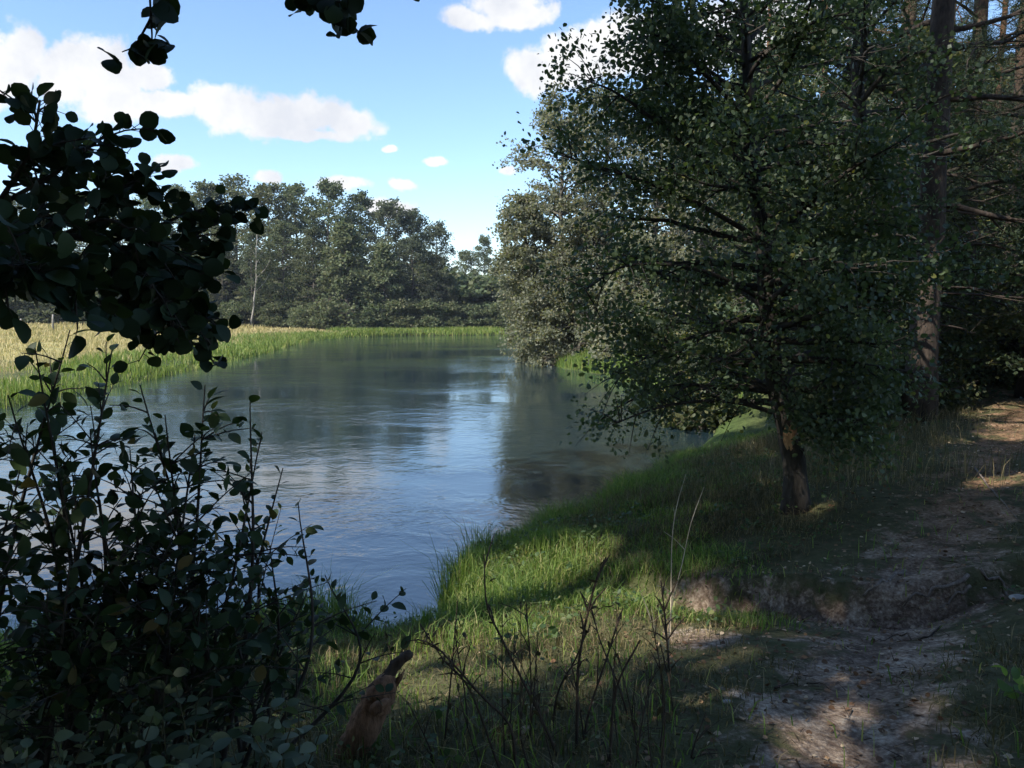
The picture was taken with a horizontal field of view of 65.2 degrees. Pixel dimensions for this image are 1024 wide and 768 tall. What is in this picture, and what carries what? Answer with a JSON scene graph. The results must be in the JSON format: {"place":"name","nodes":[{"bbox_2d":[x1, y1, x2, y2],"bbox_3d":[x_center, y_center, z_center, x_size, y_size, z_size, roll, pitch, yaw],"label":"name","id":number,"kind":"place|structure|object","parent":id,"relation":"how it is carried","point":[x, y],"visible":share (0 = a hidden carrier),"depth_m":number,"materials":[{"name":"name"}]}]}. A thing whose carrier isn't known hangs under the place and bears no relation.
{"place":"outdoors","nodes":[
{"label":"outdoors","id":0,"kind":"place"},
{"bbox_2d":[0,334,716,632],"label":"river","id":1,"kind":"structure","parent":0,"point":[382,451],"depth_m":17.28,"materials":[{"name":"blue liquid"}]},
{"bbox_2d":[0,0,1019,282],"label":"sky","id":2,"kind":"structure","parent":0,"point":[418,115],"materials":[{"name":"blue"}]},
{"bbox_2d":[0,428,1022,767],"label":"bank grass","id":3,"kind":"structure","parent":0,"point":[468,562],"depth_m":6.90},
{"bbox_2d":[0,317,1023,767],"bbox_3d":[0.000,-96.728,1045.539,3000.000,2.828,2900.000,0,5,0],"label":"ground","id":4,"kind":"structure","parent":0,"point":[808,589],"depth_m":5.19,"materials":[{"name":"plant"}]},
{"bbox_2d":[4,738,42,767],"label":"leafy herb","id":5,"kind":"object","parent":4,"relation":"on","point":[26,743],"visible":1,"depth_m":2.43,"materials":[{"name":"green plant"}]},
{"bbox_2d":[3,295,47,322],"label":"bush","id":6,"kind":"object","parent":4,"relation":"on","point":[20,313],"visible":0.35,"depth_m":86.85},
{"bbox_2d":[0,681,62,767],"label":"leafy herb","id":7,"kind":"object","parent":4,"relation":"on","point":[15,713],"visible":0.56,"depth_m":2.75,"materials":[{"name":"green plant"}]},
{"bbox_2d":[21,296,69,323],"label":"bush","id":8,"kind":"object","parent":4,"relation":"on","point":[48,309],"visible":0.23,"depth_m":87.39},
{"bbox_2d":[36,729,124,767],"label":"leafy herb","id":9,"kind":"object","parent":4,"relation":"on","point":[62,735],"visible":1,"depth_m":2.34,"materials":[{"name":"green plant"}]},
{"bbox_2d":[53,690,137,767],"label":"leafy herb","id":10,"kind":"object","parent":4,"relation":"on","point":[82,757],"visible":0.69,"depth_m":2.75,"materials":[{"name":"green plant"}]},
{"bbox_2d":[0,329,194,767],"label":"alder shrub","id":11,"kind":"object","parent":4,"relation":"on","point":[59,607],"visible":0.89,"depth_m":2.87,"materials":[{"name":"green plant"}]},
{"bbox_2d":[73,682,160,767],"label":"leafy herb","id":12,"kind":"object","parent":4,"relation":"on","point":[130,737],"visible":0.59,"depth_m":2.80,"materials":[{"name":"green plant"}]},
{"bbox_2d":[9,381,277,767],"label":"alder shrub","id":13,"kind":"object","parent":4,"relation":"on","point":[185,629],"visible":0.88,"depth_m":2.92,"materials":[{"name":"green plant"}]},
{"bbox_2d":[115,678,211,767],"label":"leafy herb","id":14,"kind":"object","parent":4,"relation":"on","point":[150,733],"visible":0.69,"depth_m":2.65,"materials":[{"name":"green plant"}]},
{"bbox_2d":[0,321,352,384],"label":"meadow grass","id":15,"kind":"structure","parent":4,"relation":"on","point":[58,331],"depth_m":56.93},
{"bbox_2d":[159,667,227,767],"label":"leafy herb","id":16,"kind":"object","parent":4,"relation":"on","point":[180,751],"visible":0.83,"depth_m":2.73,"materials":[{"name":"green plant"}]},
{"bbox_2d":[0,327,405,408],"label":"bank reeds","id":17,"kind":"object","parent":4,"relation":"on","point":[244,349],"visible":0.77,"depth_m":38.49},
{"bbox_2d":[175,179,233,256],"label":"alder tree","id":18,"kind":"object","parent":4,"relation":"on","point":[203,187],"visible":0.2,"depth_m":101.27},
{"bbox_2d":[0,0,419,372],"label":"overhanging tree","id":19,"kind":"object","parent":4,"relation":"on","point":[158,280],"visible":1,"depth_m":2.00,"materials":[{"name":"green plant"}]},
{"bbox_2d":[138,698,284,767],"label":"leafy herb","id":20,"kind":"object","parent":4,"relation":"on","point":[261,763],"visible":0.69,"depth_m":2.64,"materials":[{"name":"green plant"}]},
{"bbox_2d":[199,228,249,314],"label":"alder tree","id":21,"kind":"object","parent":4,"relation":"on","point":[222,293],"visible":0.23,"depth_m":95.76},
{"bbox_2d":[215,300,246,325],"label":"bush","id":22,"kind":"object","parent":4,"relation":"on","point":[232,307],"visible":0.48,"depth_m":90.93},
{"bbox_2d":[197,173,265,321],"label":"alder tree","id":23,"kind":"object","parent":4,"relation":"on","point":[232,191],"visible":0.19,"depth_m":103.15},
{"bbox_2d":[211,721,279,767],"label":"leafy herb","id":24,"kind":"object","parent":4,"relation":"on","point":[259,728],"visible":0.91,"depth_m":2.51,"materials":[{"name":"green plant"}]},
{"bbox_2d":[200,253,291,325],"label":"tall bush","id":25,"kind":"object","parent":4,"relation":"on","point":[237,272],"visible":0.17,"depth_m":97.10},
{"bbox_2d":[84,575,410,767],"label":"alder shrub","id":26,"kind":"object","parent":4,"relation":"on","point":[242,746],"visible":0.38,"depth_m":3.49,"materials":[{"name":"green plant"}]},
{"bbox_2d":[232,231,269,325],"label":"alder tree","id":27,"kind":"object","parent":4,"relation":"on","point":[248,241],"visible":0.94,"depth_m":91.89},
{"bbox_2d":[234,182,296,297],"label":"alder tree","id":28,"kind":"object","parent":4,"relation":"on","point":[266,191],"visible":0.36,"depth_m":99.62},
{"bbox_2d":[135,395,404,767],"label":"alder shrub","id":29,"kind":"object","parent":4,"relation":"on","point":[276,682],"visible":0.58,"depth_m":3.24,"materials":[{"name":"green plant"}]},
{"bbox_2d":[253,302,290,328],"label":"bush","id":30,"kind":"object","parent":4,"relation":"on","point":[272,318],"visible":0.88,"depth_m":91.18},
{"bbox_2d":[240,698,304,767],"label":"leafy herb","id":31,"kind":"object","parent":4,"relation":"on","point":[277,729],"visible":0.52,"depth_m":2.84,"materials":[{"name":"green plant"}]},
{"bbox_2d":[254,220,310,326],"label":"alder tree","id":32,"kind":"object","parent":4,"relation":"on","point":[283,227],"visible":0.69,"depth_m":94.42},
{"bbox_2d":[257,181,329,272],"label":"alder tree","id":33,"kind":"object","parent":4,"relation":"on","point":[294,191],"visible":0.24,"depth_m":103.34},
{"bbox_2d":[283,305,309,328],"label":"bush","id":34,"kind":"object","parent":4,"relation":"on","point":[296,313],"visible":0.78,"depth_m":90.42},
{"bbox_2d":[259,706,335,767],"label":"leafy herb","id":35,"kind":"object","parent":4,"relation":"on","point":[306,747],"visible":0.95,"depth_m":2.70,"materials":[{"name":"green plant"}]},
{"bbox_2d":[252,265,354,326],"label":"tall bush","id":36,"kind":"object","parent":4,"relation":"on","point":[276,299],"visible":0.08,"depth_m":96.29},
{"bbox_2d":[286,224,337,327],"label":"alder tree","id":37,"kind":"object","parent":4,"relation":"on","point":[314,271],"visible":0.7,"depth_m":92.55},
{"bbox_2d":[300,301,337,329],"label":"bush","id":38,"kind":"object","parent":4,"relation":"on","point":[318,309],"visible":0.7,"depth_m":89.92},
{"bbox_2d":[294,177,368,298],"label":"alder tree","id":39,"kind":"object","parent":4,"relation":"on","point":[328,190],"visible":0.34,"depth_m":101.55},
{"bbox_2d":[301,219,393,329],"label":"alder tree","id":40,"kind":"object","parent":4,"relation":"on","point":[345,237],"visible":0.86,"depth_m":90.83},
{"bbox_2d":[321,189,395,260],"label":"alder tree","id":41,"kind":"object","parent":4,"relation":"on","point":[362,200],"visible":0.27,"depth_m":103.80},
{"bbox_2d":[350,301,390,328],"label":"bush","id":42,"kind":"object","parent":4,"relation":"on","point":[372,310],"visible":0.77,"depth_m":90.19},
{"bbox_2d":[334,650,412,759],"bbox_3d":[-0.659,1.537,3.639,0.409,0.627,0.214,0,5,0],"label":"broken stump","id":43,"kind":"object","parent":4,"relation":"on","point":[367,719],"visible":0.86,"depth_m":3.60,"materials":[{"name":"brown wood"}]},
{"bbox_2d":[353,240,423,333],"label":"alder tree","id":44,"kind":"object","parent":4,"relation":"on","point":[384,256],"visible":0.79,"depth_m":91.40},
{"bbox_2d":[359,196,421,293],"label":"alder tree","id":45,"kind":"object","parent":4,"relation":"on","point":[387,209],"visible":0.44,"depth_m":102.00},
{"bbox_2d":[377,298,419,333],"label":"bush","id":46,"kind":"object","parent":4,"relation":"on","point":[407,321],"visible":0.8,"depth_m":90.94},
{"bbox_2d":[385,233,443,324],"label":"alder tree","id":47,"kind":"object","parent":4,"relation":"on","point":[414,242],"visible":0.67,"depth_m":93.67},
{"bbox_2d":[386,207,444,295],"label":"alder tree","id":48,"kind":"object","parent":4,"relation":"on","point":[415,224],"visible":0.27,"depth_m":103.89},
{"bbox_2d":[339,325,515,336],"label":"bank reeds","id":49,"kind":"object","parent":4,"relation":"on","point":[448,331],"visible":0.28,"depth_m":88.62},
{"bbox_2d":[412,298,450,333],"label":"bush","id":50,"kind":"object","parent":4,"relation":"on","point":[424,306],"visible":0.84,"depth_m":91.98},
{"bbox_2d":[416,252,458,325],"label":"alder tree","id":51,"kind":"object","parent":4,"relation":"on","point":[436,260],"visible":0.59,"depth_m":94.55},
{"bbox_2d":[397,261,479,315],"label":"tall bush","id":52,"kind":"object","parent":4,"relation":"on","point":[445,268],"visible":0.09,"depth_m":99.32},
{"bbox_2d":[417,219,462,271],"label":"alder tree","id":53,"kind":"object","parent":4,"relation":"on","point":[439,232],"visible":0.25,"depth_m":108.25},
{"bbox_2d":[433,301,464,327],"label":"bush","id":54,"kind":"object","parent":4,"relation":"on","point":[456,319],"visible":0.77,"depth_m":93.08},
{"bbox_2d":[440,601,466,741],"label":"dry stalk","id":55,"kind":"object","parent":4,"relation":"on","point":[449,704],"visible":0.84,"depth_m":3.68,"materials":[{"name":"brown plant"}]},
{"bbox_2d":[404,633,515,767],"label":"dry stalk","id":56,"kind":"object","parent":4,"relation":"on","point":[480,694],"visible":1,"depth_m":3.27,"materials":[{"name":"brown plant"}]},
{"bbox_2d":[420,624,499,767],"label":"dry stalk","id":57,"kind":"object","parent":4,"relation":"on","point":[452,668],"visible":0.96,"depth_m":3.31,"materials":[{"name":"brown plant"}]},
{"bbox_2d":[432,270,498,325],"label":"tall bush","id":58,"kind":"object","parent":4,"relation":"on","point":[469,292],"visible":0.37,"depth_m":98.00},
{"bbox_2d":[452,250,480,277],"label":"alder tree","id":59,"kind":"object","parent":4,"relation":"on","point":[464,255],"visible":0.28,"depth_m":126.22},
{"bbox_2d":[459,302,488,326],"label":"bush","id":60,"kind":"object","parent":4,"relation":"on","point":[472,311],"visible":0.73,"depth_m":93.83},
{"bbox_2d":[469,234,496,277],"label":"alder tree","id":61,"kind":"object","parent":4,"relation":"on","point":[486,242],"visible":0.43,"depth_m":127.65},
{"bbox_2d":[460,274,526,326],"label":"tall bush","id":62,"kind":"object","parent":4,"relation":"on","point":[494,282],"visible":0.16,"depth_m":98.70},
{"bbox_2d":[481,301,509,328],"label":"bush","id":63,"kind":"object","parent":4,"relation":"on","point":[491,320],"visible":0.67,"depth_m":93.78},
{"bbox_2d":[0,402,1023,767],"bbox_3d":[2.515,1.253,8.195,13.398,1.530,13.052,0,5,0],"label":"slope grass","id":64,"kind":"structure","parent":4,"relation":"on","point":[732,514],"depth_m":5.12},
{"bbox_2d":[1,417,1023,767],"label":"bank weeds","id":65,"kind":"object","parent":4,"relation":"on","point":[441,711],"visible":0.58,"depth_m":6.63,"materials":[{"name":"green plant"}]},
{"bbox_2d":[483,533,556,756],"bbox_3d":[0.032,1.185,3.465,0.329,1.028,0.135,3,6,30],"label":"dry stalk","id":66,"kind":"object","parent":4,"relation":"on","point":[538,695],"visible":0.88,"depth_m":3.46,"materials":[{"name":"brown plant"}]},
{"bbox_2d":[498,630,553,767],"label":"dry stalk","id":67,"kind":"object","parent":4,"relation":"on","point":[534,711],"visible":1,"depth_m":3.18,"materials":[{"name":"brown plant"}]},
{"bbox_2d":[486,189,574,364],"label":"riverside tree","id":68,"kind":"object","parent":4,"relation":"on","point":[525,216],"visible":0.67,"depth_m":41.97,"materials":[{"name":"green plant"}]},
{"bbox_2d":[510,285,591,366],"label":"riverside bush","id":69,"kind":"object","parent":4,"relation":"on","point":[552,332],"visible":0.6,"depth_m":41.04,"materials":[{"name":"green plant"}]},
{"bbox_2d":[488,78,627,355],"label":"riverside tree","id":70,"kind":"object","parent":4,"relation":"on","point":[561,202],"visible":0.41,"depth_m":43.49,"materials":[{"name":"green plant"}]},
{"bbox_2d":[525,208,639,356],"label":"riverside tree","id":71,"kind":"object","parent":4,"relation":"on","point":[559,254],"visible":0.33,"depth_m":40.31,"materials":[{"name":"green plant"}]},
{"bbox_2d":[574,554,610,748],"bbox_3d":[0.365,1.295,3.589,0.197,1.048,0.097,-2,6,-17],"label":"dry stalk","id":72,"kind":"object","parent":4,"relation":"on","point":[588,609],"visible":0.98,"depth_m":3.57,"materials":[{"name":"brown plant"}]},
{"bbox_2d":[584,602,625,737],"bbox_3d":[0.440,1.438,3.698,0.244,0.869,0.098,-4,7,-34],"label":"dry stalk","id":73,"kind":"object","parent":4,"relation":"on","point":[598,681],"visible":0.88,"depth_m":3.68,"materials":[{"name":"brown plant"}]},
{"bbox_2d":[530,72,693,341],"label":"riverside tree","id":74,"kind":"object","parent":4,"relation":"on","point":[591,198],"visible":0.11,"depth_m":44.44,"materials":[{"name":"green plant"}]},
{"bbox_2d":[600,640,640,765],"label":"dry stalk","id":75,"kind":"object","parent":4,"relation":"on","point":[612,728],"visible":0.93,"depth_m":3.38,"materials":[{"name":"brown plant"}]},
{"bbox_2d":[569,222,707,363],"bbox_3d":[6.261,-3.969,37.604,6.988,7.182,7.123,0,5,0],"label":"riverside tree","id":76,"kind":"object","parent":4,"relation":"on","point":[618,282],"visible":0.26,"depth_m":36.85,"materials":[{"name":"green plant"}]},
{"bbox_2d":[630,664,663,767],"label":"dry stalk","id":77,"kind":"object","parent":4,"relation":"on","point":[661,668],"visible":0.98,"depth_m":3.25,"materials":[{"name":"brown plant"}]},
{"bbox_2d":[583,70,730,329],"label":"riverside tree","id":78,"kind":"object","parent":4,"relation":"on","point":[652,215],"visible":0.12,"depth_m":44.45,"materials":[{"name":"green plant"}]},
{"bbox_2d":[650,604,669,767],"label":"dry stalk","id":79,"kind":"object","parent":4,"relation":"on","point":[660,711],"visible":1,"depth_m":3.16,"materials":[{"name":"brown plant"}]},
{"bbox_2d":[303,395,1023,767],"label":"leaf litter","id":80,"kind":"object","parent":4,"relation":"on","point":[819,621],"visible":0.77,"depth_m":4.97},
{"bbox_2d":[648,580,685,670],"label":"dry stalk","id":81,"kind":"object","parent":4,"relation":"on","point":[663,607],"visible":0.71,"depth_m":4.49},
{"bbox_2d":[613,89,763,326],"bbox_3d":[9.488,-7.695,39.713,9.204,13.032,9.007,0,5,0],"label":"riverside tree","id":82,"kind":"object","parent":4,"relation":"on","point":[673,235],"visible":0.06,"depth_m":38.61,"materials":[{"name":"green plant"}]},
{"bbox_2d":[651,366,740,432],"bbox_3d":[4.698,0.564,20.235,2.708,2.159,2.663,0,5,0],"label":"riverside bush","id":83,"kind":"object","parent":4,"relation":"on","point":[689,410],"visible":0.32,"depth_m":19.61,"materials":[{"name":"green plant"}]},
{"bbox_2d":[707,221,813,395],"bbox_3d":[7.869,-1.873,21.898,5.446,5.353,5.953,0,5,0],"label":"forest tree","id":84,"kind":"object","parent":4,"relation":"on","point":[738,311],"visible":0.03,"depth_m":22.60,"materials":[{"name":"plant"}]},
{"bbox_2d":[502,0,1023,514],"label":"alder tree","id":85,"kind":"object","parent":4,"relation":"on","point":[680,112],"visible":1,"depth_m":7.47,"materials":[{"name":"green plant"}]},
{"bbox_2d":[693,67,871,312],"bbox_3d":[10.233,-6.048,29.568,7.604,11.907,8.146,0,5,0],"label":"forest tree","id":86,"kind":"object","parent":4,"relation":"on","point":[779,95],"visible":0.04,"depth_m":29.40,"materials":[{"name":"green plant"}]},
{"bbox_2d":[752,354,904,434],"bbox_3d":[5.349,0.341,13.347,2.708,1.863,2.502,4,7,37],"label":"forest bush","id":87,"kind":"object","parent":4,"relation":"on","point":[807,394],"visible":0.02,"depth_m":13.20,"materials":[{"name":"plant"}]},
{"bbox_2d":[649,401,1023,506],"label":"straw grass","id":88,"kind":"structure","parent":4,"relation":"on","point":[744,453],"depth_m":9.51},
{"bbox_2d":[731,158,983,383],"bbox_3d":[7.037,-2.026,16.914,5.003,5.874,5.163,0,5,0],"label":"forest tree","id":89,"kind":"object","parent":4,"relation":"on","point":[787,347],"visible":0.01,"depth_m":16.70,"materials":[{"name":"plant"}]},
{"bbox_2d":[723,28,1000,306],"bbox_3d":[11.964,-6.047,27.271,8.050,11.844,7.568,5,8,44],"label":"forest tree","id":90,"kind":"object","parent":4,"relation":"on","point":[830,117],"visible":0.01,"depth_m":27.04,"materials":[{"name":"plant"}]},
{"bbox_2d":[722,0,1023,441],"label":"forest tree","id":91,"kind":"object","parent":4,"relation":"on","point":[862,73],"visible":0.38,"depth_m":10.86,"materials":[{"name":"plant"}]},
{"bbox_2d":[751,0,1023,339],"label":"pine tree","id":92,"kind":"object","parent":4,"relation":"on","point":[913,15],"visible":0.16,"depth_m":14.45,"materials":[{"name":"green plant"}]},
{"bbox_2d":[753,0,1023,422],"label":"pine tree","id":93,"kind":"object","parent":4,"relation":"on","point":[943,12],"visible":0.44,"depth_m":12.19,"materials":[{"name":"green plant"}]},
{"bbox_2d":[780,210,1023,415],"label":"forest tree","id":94,"kind":"object","parent":4,"relation":"on","point":[952,319],"visible":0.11,"depth_m":13.48,"materials":[{"name":"green plant"}]},
{"bbox_2d":[817,13,1023,344],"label":"forest tree","id":95,"kind":"object","parent":4,"relation":"on","point":[963,219],"visible":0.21,"depth_m":14.98,"materials":[{"name":"green plant"}]},
{"bbox_2d":[833,0,1023,382],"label":"pine tree","id":96,"kind":"object","parent":4,"relation":"on","point":[981,10],"visible":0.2,"depth_m":16.33,"materials":[{"name":"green plant"}]},
{"bbox_2d":[871,352,998,417],"bbox_3d":[6.534,0.294,13.540,2.872,2.100,2.514,0,5,0],"label":"forest bush","id":97,"kind":"object","parent":4,"relation":"on","point":[949,403],"visible":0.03,"depth_m":13.23,"materials":[{"name":"green plant"}]},
{"bbox_2d":[846,58,1023,264],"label":"forest tree","id":98,"kind":"object","parent":4,"relation":"on","point":[989,179],"visible":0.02,"depth_m":24.22,"materials":[{"name":"plant"}]},
{"bbox_2d":[878,307,1021,401],"bbox_3d":[7.794,-0.364,15.273,3.201,2.372,3.114,-2,6,-19],"label":"forest bush","id":99,"kind":"object","parent":4,"relation":"on","point":[971,363],"visible":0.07,"depth_m":14.57,"materials":[{"name":"green plant"}]},
{"bbox_2d":[900,0,1023,398],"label":"pine tree","id":100,"kind":"object","parent":4,"relation":"on","point":[1019,390],"visible":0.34,"depth_m":14.55,"materials":[{"name":"green plant"}]},
{"bbox_2d":[940,283,1023,390],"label":"forest tree","id":101,"kind":"object","parent":4,"relation":"on","point":[1009,374],"visible":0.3,"depth_m":15.90,"materials":[{"name":"green plant"}]},
{"bbox_2d":[945,298,1020,386],"bbox_3d":[9.644,-0.667,17.464,3.922,2.611,3.668,0,5,0],"label":"forest bush","id":102,"kind":"object","parent":4,"relation":"on","point":[990,379],"visible":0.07,"depth_m":16.23,"materials":[{"name":"green plant"}]},
{"bbox_2d":[949,0,1016,259],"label":"pine tree","id":103,"kind":"object","parent":4,"relation":"on","point":[1002,28],"visible":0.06,"depth_m":30.00,"materials":[{"name":"green plant"}]},
{"bbox_2d":[943,246,1023,374],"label":"forest tree","id":104,"kind":"object","parent":4,"relation":"on","point":[1006,287],"visible":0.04,"depth_m":16.90,"materials":[{"name":"green plant"}]},
{"bbox_2d":[947,0,1023,291],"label":"pine tree","id":105,"kind":"object","parent":4,"relation":"on","point":[1017,87],"visible":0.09,"depth_m":21.36,"materials":[{"name":"green plant"}]},
{"bbox_2d":[991,665,1023,713],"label":"green plant","id":106,"kind":"object","parent":4,"relation":"on","point":[1018,678],"visible":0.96,"depth_m":3.75,"materials":[{"name":"green plant"}]},
{"bbox_2d":[551,344,759,396],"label":"bank grass","id":107,"kind":"structure","parent":0,"point":[571,360],"depth_m":38.77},
{"bbox_2d":[710,381,1023,767],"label":"path","id":108,"kind":"structure","parent":0,"point":[855,610],"depth_m":5.22,"materials":[{"name":"soil"}]},
{"bbox_2d":[526,398,1023,767],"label":"twig litter","id":109,"kind":"object","parent":108,"relation":"on","point":[850,709],"visible":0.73,"depth_m":4.90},
{"bbox_2d":[953,0,1023,215],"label":"pine tree","id":110,"kind":"object","parent":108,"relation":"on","point":[1006,82],"visible":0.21,"depth_m":17.89,"materials":[{"name":"green plant"}]},
{"bbox_2d":[957,138,1023,377],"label":"forest tree","id":111,"kind":"object","parent":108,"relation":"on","point":[1019,209],"visible":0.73,"depth_m":13.11,"materials":[{"name":"plant"}]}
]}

